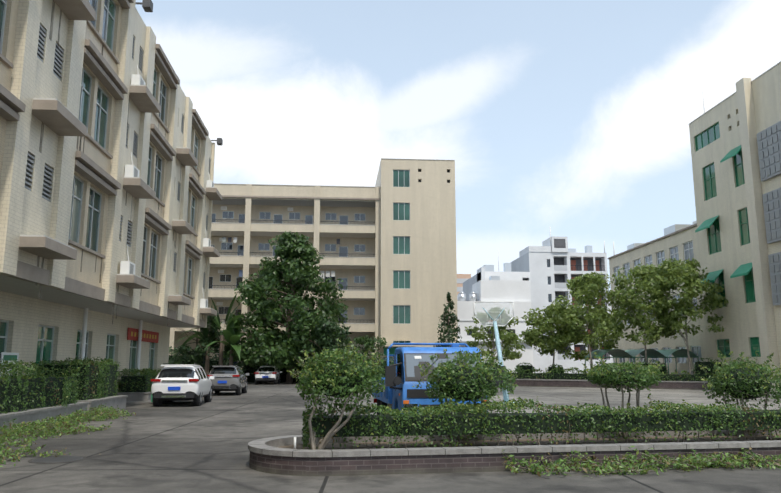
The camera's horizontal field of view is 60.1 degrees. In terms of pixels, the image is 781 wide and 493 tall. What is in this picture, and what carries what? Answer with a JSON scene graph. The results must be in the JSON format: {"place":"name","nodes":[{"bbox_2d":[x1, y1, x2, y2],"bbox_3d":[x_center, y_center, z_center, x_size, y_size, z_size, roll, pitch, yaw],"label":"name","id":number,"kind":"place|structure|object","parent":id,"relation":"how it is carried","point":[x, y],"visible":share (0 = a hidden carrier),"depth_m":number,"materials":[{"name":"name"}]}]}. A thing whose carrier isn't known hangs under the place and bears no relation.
{"place":"outdoors","nodes":[
{"label":"outdoors","id":0,"kind":"place"},
{"bbox_2d":[169,158,457,370],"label":"back building","id":1,"kind":"structure","parent":0,"point":[385,246],"depth_m":69.02,"materials":[{"name":"paint"}]},
{"bbox_2d":[286,339,385,449],"bbox_3d":[-0.931,2.532,11.627,1.714,1.897,1.651,1,-10,-4],"label":"topiary","id":2,"kind":"object","parent":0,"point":[309,371],"depth_m":11.35,"materials":[{"name":"green plant"}]},
{"bbox_2d":[0,373,780,492],"bbox_3d":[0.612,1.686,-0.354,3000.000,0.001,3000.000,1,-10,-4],"label":"ground","id":3,"kind":"structure","parent":0,"point":[187,446],"depth_m":10.97,"materials":[{"name":"concrete"}]},
{"bbox_2d":[28,456,86,463],"bbox_3d":[-6.009,3.845,12.181,0.960,0.012,0.960,1,-10,-4],"label":"manhole cover","id":4,"kind":"object","parent":3,"relation":"on","point":[54,459],"visible":0.96,"depth_m":12.14,"materials":[{"name":"metal"}]},
{"bbox_2d":[0,403,135,466],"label":"ground cover","id":5,"kind":"object","parent":3,"relation":"on","point":[52,426],"visible":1,"depth_m":16.49,"materials":[{"name":"green plant"}]},
{"bbox_2d":[0,392,150,433],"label":"planters","id":6,"kind":"object","parent":3,"relation":"on","point":[119,399],"visible":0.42,"depth_m":20.34,"materials":[{"name":"concrete"}]},
{"bbox_2d":[0,358,79,413],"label":"hedge","id":7,"kind":"object","parent":6,"relation":"on","point":[21,392],"visible":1,"depth_m":18.53,"materials":[{"name":"green plant"}]},
{"bbox_2d":[34,357,119,400],"bbox_3d":[-11.172,4.734,24.290,1.977,1.564,3.688,1,-10,-4],"label":"hedge","id":8,"kind":"object","parent":6,"relation":"on","point":[97,379],"visible":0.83,"depth_m":23.43,"materials":[{"name":"green plant"}]},
{"bbox_2d":[117,368,161,391],"bbox_3d":[-12.407,7.024,35.859,1.621,1.289,8.787,1,-10,-4],"label":"hedge","id":9,"kind":"object","parent":6,"relation":"on","point":[141,382],"visible":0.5,"depth_m":31.70,"materials":[{"name":"green plant"}]},
{"bbox_2d":[0,0,222,391],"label":"building","id":10,"kind":"structure","parent":3,"relation":"on","point":[109,192],"depth_m":24.35,"materials":[{"name":"beige paint"}]},
{"bbox_2d":[0,352,18,376],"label":"sign board","id":11,"kind":"object","parent":10,"relation":"attached to","point":[7,356],"visible":0.35,"depth_m":21.16,"materials":[{"name":"green"}]},
{"bbox_2d":[151,363,214,405],"bbox_3d":[-8.821,5.900,28.936,2.280,1.763,4.533,1,-10,-6],"label":"white suv","id":12,"kind":"object","parent":3,"relation":"on","point":[178,382],"visible":1,"depth_m":27.02,"materials":[{"name":"white metal"}]},
{"bbox_2d":[169,316,222,364],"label":"tree","id":13,"kind":"object","parent":3,"relation":"on","point":[198,353],"visible":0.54,"depth_m":56.50,"materials":[{"name":"green plant"}]},
{"bbox_2d":[174,289,270,374],"bbox_3d":[-14.139,7.057,56.551,9.663,8.786,6.485,1,-10,-4],"label":"fan palm","id":14,"kind":"object","parent":3,"relation":"on","point":[231,336],"visible":0.79,"depth_m":56.35,"materials":[{"name":"green plant"}]},
{"bbox_2d":[207,365,249,394],"bbox_3d":[-9.163,7.519,38.072,2.220,1.683,4.483,1,-10,-5],"label":"grey suv","id":15,"kind":"object","parent":3,"relation":"on","point":[230,378],"visible":0.92,"depth_m":36.15,"materials":[{"name":"grey metal"}]},
{"bbox_2d":[254,366,281,384],"bbox_3d":[-10.248,10.763,56.486,2.220,1.558,4.532,1,-10,-4],"label":"white car","id":16,"kind":"object","parent":3,"relation":"on","point":[267,374],"visible":0.94,"depth_m":54.62,"materials":[{"name":"white metal"}]},
{"bbox_2d":[168,346,393,382],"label":"shrubs","id":17,"kind":"object","parent":3,"relation":"on","point":[247,369],"visible":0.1,"depth_m":60.33,"materials":[{"name":"green plant"}]},
{"bbox_2d":[223,231,350,382],"bbox_3d":[-8.877,5.259,59.524,10.961,13.411,10.738,1,-10,-4],"label":"tree","id":18,"kind":"object","parent":3,"relation":"on","point":[292,271],"visible":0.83,"depth_m":58.35,"materials":[{"name":"green plant"}]},
{"bbox_2d":[293,318,351,363],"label":"tree","id":19,"kind":"object","parent":3,"relation":"on","point":[325,339],"visible":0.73,"depth_m":55.29,"materials":[{"name":"green plant"}]},
{"bbox_2d":[248,429,780,475],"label":"planter","id":20,"kind":"object","parent":3,"relation":"on","point":[279,455],"visible":0.67,"depth_m":11.08,"materials":[{"name":"brick"}]},
{"bbox_2d":[412,345,517,440],"bbox_3d":[1.472,2.836,13.123,2.127,1.804,1.766,1,-10,-4],"label":"topiary","id":21,"kind":"object","parent":20,"relation":"on","point":[440,370],"depth_m":12.86,"materials":[{"name":"green plant"}]},
{"bbox_2d":[301,388,780,448],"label":"hedge","id":22,"kind":"object","parent":20,"relation":"on","point":[423,421],"visible":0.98,"depth_m":12.24,"materials":[{"name":"green plant"}]},
{"bbox_2d":[583,352,664,436],"bbox_3d":[4.675,2.978,13.593,1.786,1.678,1.665,1,-10,-4],"label":"topiary","id":23,"kind":"object","parent":20,"relation":"on","point":[646,372],"depth_m":13.41,"materials":[{"name":"green plant"}]},
{"bbox_2d":[699,350,780,434],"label":"topiary","id":24,"kind":"object","parent":20,"relation":"on","point":[720,372],"depth_m":13.82,"materials":[{"name":"green plant"}]},
{"bbox_2d":[502,446,780,476],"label":"plants","id":25,"kind":"object","parent":3,"relation":"on","point":[614,467],"visible":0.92,"depth_m":10.97,"materials":[{"name":"green plant"}]},
{"bbox_2d":[608,61,780,391],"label":"building","id":26,"kind":"structure","parent":3,"relation":"on","point":[730,238],"depth_m":45.27,"materials":[{"name":"paint"}]},
{"bbox_2d":[135,0,780,290],"label":"sky","id":27,"kind":"structure","parent":0,"point":[571,118],"materials":[{"name":"white"}]},
{"bbox_2d":[457,228,614,372],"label":"buildings","id":28,"kind":"structure","parent":0,"point":[533,277],"depth_m":113.02,"materials":[{"name":"white paint"}]},
{"bbox_2d":[325,382,780,414],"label":"court slab","id":29,"kind":"structure","parent":0,"point":[564,396],"depth_m":34.13,"materials":[{"name":"grey concrete"}]},
{"bbox_2d":[347,335,387,374],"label":"tree","id":30,"kind":"object","parent":29,"relation":"on","point":[366,342],"visible":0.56,"depth_m":51.01,"materials":[{"name":"green plant"}]},
{"bbox_2d":[372,343,504,414],"bbox_3d":[0.819,3.542,16.848,2.580,2.196,5.520,1,-10,-7],"label":"blue truck","id":31,"kind":"object","parent":29,"relation":"on","point":[402,373],"visible":0.35,"depth_m":14.52,"materials":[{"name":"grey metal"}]},
{"bbox_2d":[433,292,461,346],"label":"conifer","id":32,"kind":"object","parent":29,"relation":"on","point":[445,318],"visible":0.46,"depth_m":50.03,"materials":[{"name":"green plant"}]},
{"bbox_2d":[474,301,513,402],"bbox_3d":[4.976,4.602,29.690,1.732,4.482,2.397,4,-11,-24],"label":"basketball hoop","id":33,"kind":"object","parent":29,"relation":"on","point":[500,358],"visible":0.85,"depth_m":30.51,"materials":[{"name":"white metal"}]},
{"bbox_2d":[464,307,524,362],"bbox_3d":[8.619,8.138,55.766,5.143,6.397,4.494,-4,-11,23],"label":"tree","id":34,"kind":"object","parent":29,"relation":"on","point":[508,338],"visible":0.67,"depth_m":55.36,"materials":[{"name":"green plant"}]},
{"bbox_2d":[562,304,618,367],"bbox_3d":[16.252,7.859,54.866,4.456,6.645,4.734,-4,-11,24],"label":"tree","id":35,"kind":"object","parent":29,"relation":"on","point":[581,355],"visible":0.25,"depth_m":54.58,"materials":[{"name":"green plant"}]},
{"bbox_2d":[492,379,719,389],"bbox_3d":[16.022,10.136,50.152,20.560,0.540,6.035,-6,-12,32],"label":"planter","id":36,"kind":"object","parent":29,"relation":"on","point":[692,385],"visible":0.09,"depth_m":47.98,"materials":[{"name":"brick"}]},
{"bbox_2d":[519,305,585,364],"bbox_3d":[12.414,7.232,51.507,5.030,5.942,4.603,1,-10,-4],"label":"tree","id":37,"kind":"object","parent":36,"relation":"on","point":[533,336],"visible":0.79,"depth_m":50.88,"materials":[{"name":"green plant"}]},
{"bbox_2d":[540,272,635,369],"bbox_3d":[14.899,5.905,50.130,6.358,8.083,6.040,7,-12,-35],"label":"tree","id":38,"kind":"object","parent":36,"relation":"on","point":[588,286],"visible":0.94,"depth_m":49.93,"materials":[{"name":"green plant"}]},
{"bbox_2d":[493,366,714,380],"bbox_3d":[14.972,9.168,48.624,19.714,1.219,1.584,-6,-12,32],"label":"hedge","id":39,"kind":"object","parent":36,"relation":"on","point":[675,376],"visible":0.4,"depth_m":49.26,"materials":[{"name":"green plant"}]},
{"bbox_2d":[482,357,743,374],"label":"shrubs","id":40,"kind":"object","parent":36,"relation":"on","point":[708,364],"visible":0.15,"depth_m":46.70,"materials":[{"name":"green plant"}]},
{"bbox_2d":[609,262,679,363],"bbox_3d":[18.339,5.371,48.237,5.682,8.494,5.617,1,-10,-4],"label":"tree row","id":41,"kind":"object","parent":36,"relation":"on","point":[650,332],"visible":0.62,"depth_m":47.74,"materials":[{"name":"green plant"}]},
{"bbox_2d":[644,258,728,373],"bbox_3d":[20.378,4.993,46.385,5.728,8.604,5.177,1,-10,-4],"label":"tree","id":42,"kind":"object","parent":36,"relation":"on","point":[675,271],"visible":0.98,"depth_m":46.06,"materials":[{"name":"green plant"}]},
{"bbox_2d":[584,349,698,373],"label":"bike shed","id":43,"kind":"structure","parent":29,"relation":"on","point":[651,353],"depth_m":50.68,"materials":[{"name":"metal"}]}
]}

